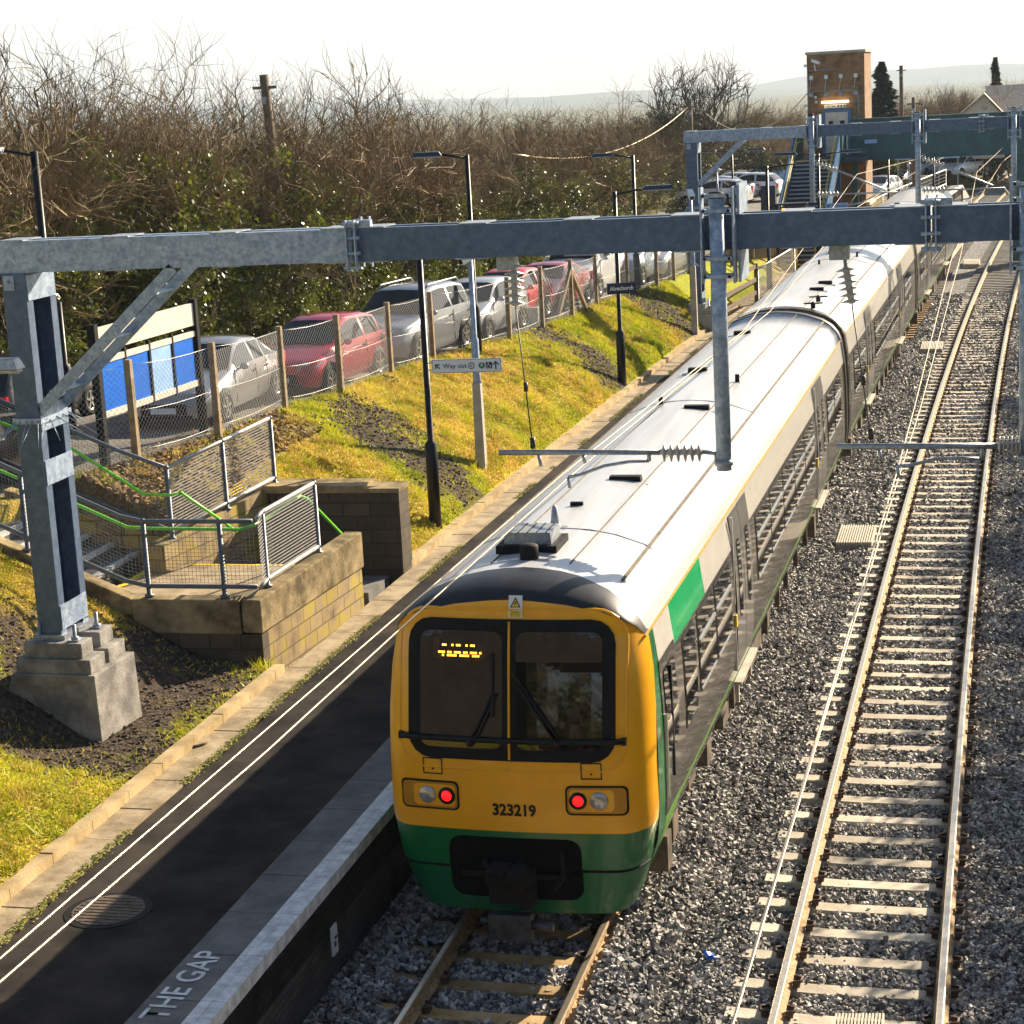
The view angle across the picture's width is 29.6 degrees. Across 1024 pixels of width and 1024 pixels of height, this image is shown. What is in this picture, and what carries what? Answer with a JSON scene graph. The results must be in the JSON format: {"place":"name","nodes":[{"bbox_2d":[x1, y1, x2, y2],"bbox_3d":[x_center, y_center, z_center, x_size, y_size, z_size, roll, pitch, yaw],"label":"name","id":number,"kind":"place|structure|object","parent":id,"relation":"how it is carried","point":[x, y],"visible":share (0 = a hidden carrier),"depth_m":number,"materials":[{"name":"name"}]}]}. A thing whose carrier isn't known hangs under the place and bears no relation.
{"place":"outdoors","nodes":[
{"label":"outdoors","id":0,"kind":"place"},
{"bbox_2d":[0,88,872,136],"bbox_3d":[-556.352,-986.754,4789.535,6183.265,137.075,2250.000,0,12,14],"label":"hills","id":1,"kind":"structure","parent":0,"point":[566,101],"depth_m":4628.12,"materials":[{"name":"grey"}]},
{"bbox_2d":[0,79,1023,884],"bbox_3d":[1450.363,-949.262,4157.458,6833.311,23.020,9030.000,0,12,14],"label":"ground","id":2,"kind":"structure","parent":0,"point":[40,719],"depth_m":31.57,"materials":[{"name":"green plant"}]},
{"bbox_2d":[0,147,45,237],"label":"lamp post","id":3,"kind":"object","parent":2,"relation":"on","point":[33,155],"visible":0.36,"depth_m":36.62,"materials":[{"name":"black metal"}]},
{"bbox_2d":[0,118,68,236],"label":"bare tree","id":4,"kind":"object","parent":2,"relation":"on","point":[16,199],"visible":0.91,"depth_m":37.62,"materials":[{"name":"brown plant"}]},
{"bbox_2d":[0,186,89,368],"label":"ivy bush","id":5,"kind":"object","parent":2,"relation":"on","point":[4,346],"visible":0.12,"depth_m":43.15,"materials":[{"name":"green plant"}]},
{"bbox_2d":[0,64,104,316],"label":"bare tree","id":6,"kind":"object","parent":2,"relation":"on","point":[18,172],"visible":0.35,"depth_m":40.24,"materials":[{"name":"brown plant"}]},
{"bbox_2d":[0,17,166,350],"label":"bare tree","id":7,"kind":"object","parent":2,"relation":"on","point":[77,209],"visible":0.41,"depth_m":43.16,"materials":[{"name":"brown plant"}]},
{"bbox_2d":[1,212,201,371],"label":"ivy bush","id":8,"kind":"object","parent":2,"relation":"on","point":[77,348],"visible":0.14,"depth_m":46.02,"materials":[{"name":"green plant"}]},
{"bbox_2d":[0,398,237,532],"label":"stair railing","id":9,"kind":"object","parent":2,"relation":"on","point":[79,453],"visible":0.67,"depth_m":29.89,"materials":[{"name":"grey metal"}]},
{"bbox_2d":[0,62,249,330],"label":"bare tree","id":10,"kind":"object","parent":2,"relation":"on","point":[101,302],"visible":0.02,"depth_m":53.18,"materials":[{"name":"brown plant"}]},
{"bbox_2d":[0,7,278,327],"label":"bare tree","id":11,"kind":"object","parent":2,"relation":"on","point":[107,229],"visible":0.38,"depth_m":48.57,"materials":[{"name":"brown plant"}]},
{"bbox_2d":[0,664,284,907],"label":"kerb","id":12,"kind":"structure","parent":2,"relation":"on","point":[50,854],"depth_m":21.94,"materials":[{"name":"concrete"}]},
{"bbox_2d":[86,298,207,466],"bbox_3d":[-6.246,-2.208,33.590,0.136,2.550,3.891,1,13,17],"label":"notice board","id":13,"kind":"object","parent":2,"relation":"on","point":[161,322],"visible":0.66,"depth_m":33.68,"materials":[{"name":"blue metal"}]},
{"bbox_2d":[72,194,257,347],"bbox_3d":[-8.871,-6.140,50.267,3.524,4.240,6.632,0,12,15],"label":"ivy bush","id":14,"kind":"object","parent":2,"relation":"on","point":[215,311],"visible":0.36,"depth_m":50.49,"materials":[{"name":"green plant"}]},
{"bbox_2d":[0,482,389,671],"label":"concrete staircase","id":15,"kind":"structure","parent":2,"relation":"on","point":[293,615],"depth_m":28.32,"materials":[{"name":"beige concrete"}]},
{"bbox_2d":[0,462,341,598],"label":"stair railing","id":16,"kind":"object","parent":15,"relation":"on","point":[223,585],"visible":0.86,"depth_m":26.79,"materials":[{"name":"grey metal"}]},
{"bbox_2d":[163,415,277,538],"bbox_3d":[-4.583,-0.589,30.742,0.138,1.405,3.153,3,13,25],"label":"barred railing","id":17,"kind":"object","parent":15,"relation":"on","point":[227,501],"visible":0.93,"depth_m":30.70,"materials":[{"name":"grey metal"}]},
{"bbox_2d":[254,480,322,588],"bbox_3d":[-3.212,0.318,27.716,0.172,1.135,2.346,0,13,16],"label":"landing railing","id":18,"kind":"object","parent":15,"relation":"on","point":[261,517],"visible":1,"depth_m":27.70,"materials":[{"name":"grey metal"}]},
{"bbox_2d":[75,407,323,524],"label":"fallen leaves","id":19,"kind":"object","parent":2,"relation":"on","point":[274,414],"visible":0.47,"depth_m":32.29,"materials":[{"name":"brown plant"}]},
{"bbox_2d":[36,27,365,332],"bbox_3d":[-8.632,-8.688,52.974,9.376,8.878,12.705,3,14,27],"label":"bare tree","id":20,"kind":"object","parent":2,"relation":"on","point":[205,164],"visible":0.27,"depth_m":50.98,"materials":[{"name":"brown plant"}]},
{"bbox_2d":[65,48,459,314],"bbox_3d":[-9.536,-10.526,61.992,13.768,8.944,15.216,-12,15,-36],"label":"bare tree","id":21,"kind":"object","parent":2,"relation":"on","point":[281,117],"visible":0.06,"depth_m":59.59,"materials":[{"name":"brown plant"}]},
{"bbox_2d":[63,4,467,317],"bbox_3d":[-8.025,-9.624,56.022,12.992,9.480,14.358,-2,12,5],"label":"bare tree","id":22,"kind":"object","parent":2,"relation":"on","point":[360,185],"visible":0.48,"depth_m":55.10,"materials":[{"name":"brown plant"}]},
{"bbox_2d":[203,189,333,339],"bbox_3d":[-7.025,-7.031,54.514,3.142,4.282,6.286,0,12,15],"label":"ivy bush","id":23,"kind":"object","parent":2,"relation":"on","point":[262,311],"visible":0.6,"depth_m":53.92,"materials":[{"name":"green plant"}]},
{"bbox_2d":[252,74,295,317],"bbox_3d":[-6.647,-8.601,54.508,0.808,7.230,0.292,0,12,14],"label":"telegraph pole","id":24,"kind":"object","parent":2,"relation":"on","point":[265,87],"visible":0.54,"depth_m":53.99,"materials":[{"name":"brown wood"}]},
{"bbox_2d":[268,197,384,311],"bbox_3d":[-5.814,-7.569,58.734,3.373,3.909,5.636,-1,12,12],"label":"ivy bush","id":25,"kind":"object","parent":2,"relation":"on","point":[343,293],"visible":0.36,"depth_m":58.73,"materials":[{"name":"green plant"}]},
{"bbox_2d":[262,478,412,584],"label":"block wall","id":26,"kind":"structure","parent":2,"relation":"on","point":[376,514],"depth_m":31.72,"materials":[{"name":"concrete"}]},
{"bbox_2d":[195,77,489,286],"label":"bare tree","id":27,"kind":"object","parent":2,"relation":"on","point":[401,137],"visible":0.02,"depth_m":68.30,"materials":[{"name":"brown plant"}]},
{"bbox_2d":[196,75,493,304],"bbox_3d":[-5.309,-9.522,61.615,10.798,8.349,9.987,-8,13,-21],"label":"bare tree","id":28,"kind":"object","parent":2,"relation":"on","point":[379,207],"visible":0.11,"depth_m":60.23,"materials":[{"name":"brown plant"}]},
{"bbox_2d":[0,287,691,784],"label":"soil clods","id":29,"kind":"object","parent":2,"relation":"on","point":[152,693],"visible":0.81,"depth_m":25.84,"materials":[{"name":"brown soil"}]},
{"bbox_2d":[0,280,701,884],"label":"grass","id":30,"kind":"structure","parent":2,"relation":"on","point":[606,338],"depth_m":39.69,"materials":[{"name":"green plant"}]},
{"bbox_2d":[17,251,688,469],"bbox_3d":[-0.274,-4.917,47.289,1.360,2.605,38.253,2,13,21],"label":"chain link fence","id":31,"kind":"object","parent":2,"relation":"on","point":[569,281],"visible":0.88,"depth_m":38.71,"materials":[{"name":"metal"}]},
{"bbox_2d":[0,192,788,495],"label":"car park","id":32,"kind":"structure","parent":2,"relation":"on","point":[754,204],"depth_m":37.26,"materials":[{"name":"grey asphalt"}]},
{"bbox_2d":[0,403,20,477],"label":"parked car","id":33,"kind":"object","parent":32,"relation":"on","point":[3,415],"visible":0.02,"depth_m":31.00,"materials":[{"name":"paint"}]},
{"bbox_2d":[0,352,94,415],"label":"parked car","id":34,"kind":"object","parent":32,"relation":"on","point":[6,390],"visible":0.25,"depth_m":38.62,"materials":[{"name":"paint"}]},
{"bbox_2d":[57,302,76,434],"bbox_3d":[-8.542,-2.572,36.312,0.610,2.922,0.260,0,12,14],"label":"lamp post","id":35,"kind":"object","parent":32,"relation":"on","point":[66,367],"visible":0.39,"depth_m":36.13,"materials":[{"name":"grey metal"}]},
{"bbox_2d":[137,334,285,425],"bbox_3d":[-6.037,-2.687,38.445,2.210,1.544,4.794,0,12,12],"label":"parked car","id":36,"kind":"object","parent":32,"relation":"on","point":[224,340],"visible":0.46,"depth_m":37.65,"materials":[{"name":"paint"}]},
{"bbox_2d":[263,311,386,393],"bbox_3d":[-4.205,-3.496,42.250,2.130,1.604,3.994,2,13,21],"label":"parked car","id":37,"kind":"object","parent":32,"relation":"on","point":[306,320],"visible":0.57,"depth_m":41.64,"materials":[{"name":"paint"}]},
{"bbox_2d":[356,276,471,361],"bbox_3d":[-2.538,-4.685,47.498,2.230,1.841,4.394,2,13,23],"label":"parked car","id":38,"kind":"object","parent":32,"relation":"on","point":[398,293],"visible":0.52,"depth_m":46.99,"materials":[{"name":"paint"}]},
{"bbox_2d":[454,276,530,340],"bbox_3d":[-0.970,-5.457,51.841,2.130,1.584,4.044,2,13,22],"label":"parked car","id":39,"kind":"object","parent":32,"relation":"on","point":[481,281],"visible":0.34,"depth_m":51.28,"materials":[{"name":"paint"}]},
{"bbox_2d":[482,266,552,327],"bbox_3d":[-0.153,-6.104,54.892,2.040,1.586,3.644,2,13,21],"label":"parked car","id":40,"kind":"object","parent":32,"relation":"on","point":[523,269],"visible":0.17,"depth_m":54.80,"materials":[{"name":"paint"}]},
{"bbox_2d":[525,261,592,311],"bbox_3d":[1.063,-6.811,58.401,2.110,1.444,4.244,1,13,20],"label":"parked car","id":41,"kind":"object","parent":32,"relation":"on","point":[546,265],"visible":0.24,"depth_m":57.96,"materials":[{"name":"paint"}]},
{"bbox_2d":[543,253,624,296],"bbox_3d":[2.340,-8.014,62.506,2.190,2.033,4.344,1,13,20],"label":"parked car","id":42,"kind":"object","parent":32,"relation":"on","point":[575,259],"visible":0.22,"depth_m":61.45,"materials":[{"name":"paint"}]},
{"bbox_2d":[674,178,752,208],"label":"parked car","id":43,"kind":"object","parent":32,"relation":"on","point":[725,185],"visible":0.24,"depth_m":107.00,"materials":[{"name":"paint"}]},
{"bbox_2d":[353,189,443,302],"bbox_3d":[-3.671,-8.739,63.306,3.060,3.682,5.758,0,13,15],"label":"ivy bush","id":44,"kind":"object","parent":2,"relation":"on","point":[382,275],"visible":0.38,"depth_m":62.86,"materials":[{"name":"green plant"}]},
{"bbox_2d":[298,78,511,279],"bbox_3d":[-4.093,-10.652,64.830,8.137,7.530,13.324,-3,12,2],"label":"bare tree","id":45,"kind":"object","parent":2,"relation":"on","point":[454,184],"visible":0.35,"depth_m":64.13,"materials":[{"name":"brown plant"}]},
{"bbox_2d":[416,260,441,528],"bbox_3d":[-1.089,-2.213,33.803,1.005,5.254,0.260,-2,12,5],"label":"lamp post","id":46,"kind":"object","parent":2,"relation":"on","point":[432,475],"visible":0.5,"depth_m":33.96,"materials":[{"name":"black metal"}]},
{"bbox_2d":[427,358,501,372],"bbox_3d":[-0.823,-2.528,33.494,1.310,0.236,0.064,-1,12,10],"label":"way out sign","id":47,"kind":"object","parent":46,"relation":"attached to","point":[466,365],"visible":1,"depth_m":33.47,"materials":[{"name":"grey metal"}]},
{"bbox_2d":[412,151,481,352],"bbox_3d":[-1.514,-5.836,45.739,1.398,5.259,0.260,-2,12,3],"label":"lamp post","id":48,"kind":"object","parent":2,"relation":"on","point":[468,184],"visible":0.63,"depth_m":45.33,"materials":[{"name":"grey metal"}]},
{"bbox_2d":[424,181,493,281],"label":"ivy bush","id":49,"kind":"object","parent":2,"relation":"on","point":[457,270],"visible":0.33,"depth_m":66.96,"materials":[{"name":"green plant"}]},
{"bbox_2d":[361,96,557,274],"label":"bare tree","id":50,"kind":"object","parent":2,"relation":"on","point":[493,198],"visible":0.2,"depth_m":69.82,"materials":[{"name":"brown plant"}]},
{"bbox_2d":[457,258,487,469],"bbox_3d":[-0.705,-2.809,37.912,0.612,4.690,0.589,0,12,14],"label":"camera pole","id":51,"kind":"object","parent":2,"relation":"on","point":[479,434],"visible":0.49,"depth_m":37.94,"materials":[{"name":"metal"}]},
{"bbox_2d":[0,186,949,1023],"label":"platform","id":52,"kind":"structure","parent":2,"relation":"on","point":[198,874],"depth_m":20.53,"materials":[{"name":"asphalt"}]},
{"bbox_2d":[64,892,152,928],"bbox_3d":[-3.932,3.879,18.893,0.855,0.025,0.855,0,12,14],"label":"manhole cover","id":53,"kind":"object","parent":52,"relation":"on","point":[110,910],"visible":0.95,"depth_m":18.86,"materials":[{"name":"metal"}]},
{"bbox_2d":[0,337,712,948],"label":"moss","id":54,"kind":"object","parent":52,"relation":"on","point":[230,743],"visible":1,"depth_m":23.92,"materials":[{"name":"green plant"}]},
{"bbox_2d":[0,307,749,944],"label":"drain channel","id":55,"kind":"object","parent":52,"relation":"on","point":[142,819],"visible":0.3,"depth_m":26.82,"materials":[{"name":"grey concrete"}]},
{"bbox_2d":[0,269,793,938],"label":"drain channel","id":56,"kind":"object","parent":52,"relation":"on","point":[154,793],"visible":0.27,"depth_m":25.43,"materials":[{"name":"beige concrete"}]},
{"bbox_2d":[758,249,794,299],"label":"barred railing","id":57,"kind":"object","parent":52,"relation":"on","point":[774,259],"visible":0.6,"depth_m":71.12,"materials":[{"name":"silver metal"}]},
{"bbox_2d":[772,136,868,268],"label":"footbridge stairs","id":58,"kind":"structure","parent":52,"relation":"on","point":[796,183],"depth_m":84.84,"materials":[{"name":"grey metal"}]},
{"bbox_2d":[0,175,1023,741],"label":"overhead line portal","id":59,"kind":"object","parent":2,"relation":"on","point":[76,671],"visible":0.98,"depth_m":22.20,"materials":[{"name":"metal"}]},
{"bbox_2d":[496,257,535,448],"bbox_3d":[0.037,-1.778,21.544,0.309,2.097,0.638,-4,12,-2],"label":"hanging insulator","id":60,"kind":"object","parent":59,"relation":"hanging from","point":[508,263],"visible":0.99,"depth_m":21.48,"materials":[{"name":"grey ceramic"}]},
{"bbox_2d":[499,442,732,487],"bbox_3d":[1.129,-0.513,21.307,2.603,0.505,0.219,0,12,14],"label":"registration arm","id":61,"kind":"object","parent":59,"relation":"attached to","point":[678,451],"visible":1,"depth_m":21.23},
{"bbox_2d":[0,152,927,959],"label":"overhead wire","id":62,"kind":"object","parent":61,"relation":"attached to","point":[324,678],"visible":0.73,"depth_m":14.32,"materials":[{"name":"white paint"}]},
{"bbox_2d":[0,158,941,983],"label":"overhead wire","id":63,"kind":"object","parent":61,"relation":"attached to","point":[36,950],"visible":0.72,"depth_m":14.14,"materials":[{"name":"white metal"}]},
{"bbox_2d":[829,246,873,439],"bbox_3d":[3.671,-1.825,20.701,0.313,2.029,0.694,-12,15,-35],"label":"hanging insulator","id":64,"kind":"object","parent":59,"relation":"hanging from","point":[839,253],"visible":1,"depth_m":20.61,"materials":[{"name":"grey ceramic"}]},
{"bbox_2d":[731,153,996,1023],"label":"overhead wire","id":65,"kind":"object","parent":59,"relation":"attached to","point":[770,899],"visible":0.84,"depth_m":12.52,"materials":[{"name":"white metal"}]},
{"bbox_2d":[731,155,1010,1022],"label":"overhead wire","id":66,"kind":"object","parent":59,"relation":"attached to","point":[842,652],"visible":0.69,"depth_m":15.39,"materials":[{"name":"beige metal"}]},
{"bbox_2d":[836,436,1023,477],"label":"registration arm","id":67,"kind":"object","parent":59,"relation":"attached to","point":[1008,445],"visible":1,"depth_m":20.43},
{"bbox_2d":[475,189,558,271],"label":"ivy bush","id":68,"kind":"object","parent":2,"relation":"on","point":[525,260],"visible":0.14,"depth_m":72.44,"materials":[{"name":"green plant"}]},
{"bbox_2d":[426,89,638,261],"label":"bare tree","id":69,"kind":"object","parent":2,"relation":"on","point":[535,193],"visible":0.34,"depth_m":74.52,"materials":[{"name":"brown plant"}]},
{"bbox_2d":[431,97,674,206],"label":"bare tree","id":70,"kind":"object","parent":2,"relation":"on","point":[548,132],"visible":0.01,"depth_m":92.74,"materials":[{"name":"brown plant"}]},
{"bbox_2d":[441,75,686,216],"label":"bare tree","id":71,"kind":"object","parent":2,"relation":"on","point":[621,173],"visible":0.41,"depth_m":79.46,"materials":[{"name":"brown plant"}]},
{"bbox_2d":[486,105,685,218],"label":"bare tree","id":72,"kind":"object","parent":2,"relation":"on","point":[626,205],"visible":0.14,"depth_m":86.46,"materials":[{"name":"brown plant"}]},
{"bbox_2d":[223,190,961,1023],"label":"platform wall","id":73,"kind":"structure","parent":2,"relation":"on","point":[305,986],"depth_m":19.64,"materials":[{"name":"brick"}]},
{"bbox_2d":[226,190,961,1023],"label":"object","id":74,"kind":"structure","parent":2,"relation":"on","point":[276,970],"depth_m":19.41,"materials":[{"name":"black"}]},
{"bbox_2d":[124,185,958,1023],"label":"platform slabs","id":75,"kind":"structure","parent":74,"relation":"on","point":[248,915],"depth_m":19.09,"materials":[{"name":"grey concrete"}]},
{"bbox_2d":[138,951,219,1017],"bbox_3d":[-2.920,4.184,17.192,0.263,0.001,1.347,0,12,14],"label":"platform lettering","id":76,"kind":"object","parent":75,"relation":"on","point":[169,998],"visible":1,"depth_m":17.11,"materials":[{"name":"white paint"}]},
{"bbox_2d":[181,185,962,1023],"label":"platform edge","id":77,"kind":"object","parent":74,"relation":"on","point":[256,967],"visible":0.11,"depth_m":18.50,"materials":[{"name":"white paint"}]},
{"bbox_2d":[412,266,791,566],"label":"kerb","id":78,"kind":"structure","parent":2,"relation":"on","point":[444,534],"depth_m":40.42,"materials":[{"name":"concrete"}]},
{"bbox_2d":[550,107,679,215],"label":"bare tree","id":79,"kind":"object","parent":2,"relation":"on","point":[656,163],"visible":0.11,"depth_m":98.91,"materials":[{"name":"brown plant"}]},
{"bbox_2d":[592,153,640,289],"bbox_3d":[3.293,-8.877,61.001,1.398,4.783,0.260,-2,12,3],"label":"lamp post","id":80,"kind":"object","parent":2,"relation":"on","point":[600,155],"visible":0.73,"depth_m":60.70,"materials":[{"name":"black metal"}]},
{"bbox_2d":[574,100,685,214],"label":"bare tree","id":81,"kind":"object","parent":2,"relation":"on","point":[648,141],"visible":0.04,"depth_m":104.96,"materials":[{"name":"brown plant"}]},
{"bbox_2d":[612,184,674,386],"bbox_3d":[3.411,-5.641,49.368,1.622,5.265,0.260,-2,12,3],"label":"lamp post","id":82,"kind":"object","parent":2,"relation":"on","point":[620,350],"visible":0.9,"depth_m":49.46,"materials":[{"name":"black metal"}]},
{"bbox_2d":[548,103,755,206],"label":"bare tree","id":83,"kind":"object","parent":2,"relation":"on","point":[683,151],"visible":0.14,"depth_m":113.14,"materials":[{"name":"brown plant"}]},
{"bbox_2d":[302,168,1023,1023],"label":"trackbed","id":84,"kind":"structure","parent":2,"relation":"on","point":[962,276],"depth_m":21.08,"materials":[{"name":"grey gravel"}]},
{"bbox_2d":[303,291,1023,1023],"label":"ballast stones","id":85,"kind":"object","parent":84,"relation":"on","point":[645,945],"visible":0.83,"depth_m":23.53,"materials":[{"name":"grey gravel"}]},
{"bbox_2d":[371,173,1010,1023],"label":"railway track","id":86,"kind":"structure","parent":84,"relation":"on","point":[417,1005],"depth_m":19.59,"materials":[{"name":"metal"}]},
{"bbox_2d":[390,186,954,941],"bbox_3d":[8.920,-5.106,52.562,3.139,4.014,71.184,0,13,15],"label":"passenger train","id":87,"kind":"object","parent":86,"relation":"on","point":[572,666],"visible":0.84,"depth_m":20.15,"materials":[{"name":"paint"}]},
{"bbox_2d":[835,525,876,549],"bbox_3d":[6.615,0.493,37.248,0.685,0.170,1.490,0,12,14],"label":"cable pit cover","id":88,"kind":"object","parent":84,"relation":"on","point":[849,537],"visible":0.99,"depth_m":37.03,"materials":[{"name":"concrete"}]},
{"bbox_2d":[724,240,1018,1023],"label":"railway track","id":89,"kind":"structure","parent":84,"relation":"on","point":[944,968],"depth_m":25.05,"materials":[{"name":"metal"}]},
{"bbox_2d":[683,189,700,334],"bbox_3d":[5.505,-7.513,59.115,0.612,4.603,0.609,0,12,14],"label":"support post","id":90,"kind":"object","parent":2,"relation":"on","point":[693,294],"visible":0.77,"depth_m":59.19,"materials":[{"name":"metal"}]},
{"bbox_2d":[624,43,776,192],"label":"bare tree","id":91,"kind":"object","parent":2,"relation":"on","point":[662,116],"visible":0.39,"depth_m":116.91,"materials":[{"name":"brown plant"}]},
{"bbox_2d":[681,119,805,180],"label":"bare tree","id":92,"kind":"object","parent":2,"relation":"on","point":[768,158],"visible":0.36,"depth_m":125.17,"materials":[{"name":"brown plant"}]},
{"bbox_2d":[711,248,783,311],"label":"timber fence","id":93,"kind":"object","parent":2,"relation":"on","point":[757,253],"visible":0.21,"depth_m":67.63,"materials":[{"name":"brown wood"}]},
{"bbox_2d":[804,49,875,206],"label":"lift tower","id":94,"kind":"structure","parent":2,"relation":"on","point":[839,87],"depth_m":89.11,"materials":[{"name":"brick"}]},
{"bbox_2d":[683,104,1023,330],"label":"overhead line portal","id":95,"kind":"object","parent":2,"relation":"on","point":[693,140],"visible":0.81,"depth_m":59.35,"materials":[{"name":"metal"}]},
{"bbox_2d":[871,61,923,184],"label":"conifer tree","id":96,"kind":"object","parent":2,"relation":"on","point":[884,93],"visible":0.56,"depth_m":124.74,"materials":[{"name":"green plant"}]},
{"bbox_2d":[898,77,973,178],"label":"bare tree","id":97,"kind":"object","parent":2,"relation":"on","point":[928,112],"visible":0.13,"depth_m":145.44,"materials":[{"name":"brown plant"}]},
{"bbox_2d":[850,111,1023,261],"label":"footbridge","id":98,"kind":"object","parent":2,"relation":"on","point":[955,143],"visible":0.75,"depth_m":87.54,"materials":[{"name":"green paint"}]},
{"bbox_2d":[937,156,984,177],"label":"parked car","id":99,"kind":"object","parent":2,"relation":"on","point":[968,164],"visible":0.81,"depth_m":143.36,"materials":[{"name":"paint"}]},
{"bbox_2d":[898,68,1023,185],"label":"bare tree","id":100,"kind":"object","parent":2,"relation":"on","point":[984,178],"visible":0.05,"depth_m":152.87,"materials":[{"name":"brown plant"}]},
{"bbox_2d":[959,84,1023,158],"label":"house","id":101,"kind":"structure","parent":2,"relation":"on","point":[985,102],"depth_m":147.55,"materials":[{"name":"tile"}]},
{"bbox_2d":[0,63,1023,117],"bbox_3d":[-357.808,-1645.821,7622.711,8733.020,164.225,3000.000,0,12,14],"label":"hills","id":102,"kind":"structure","parent":0,"point":[965,73],"depth_m":7212.84,"materials":[{"name":"grey"}]},
{"bbox_2d":[0,0,1023,108],"label":"sky","id":103,"kind":"structure","parent":0,"point":[530,48],"materials":[{"name":"white"}]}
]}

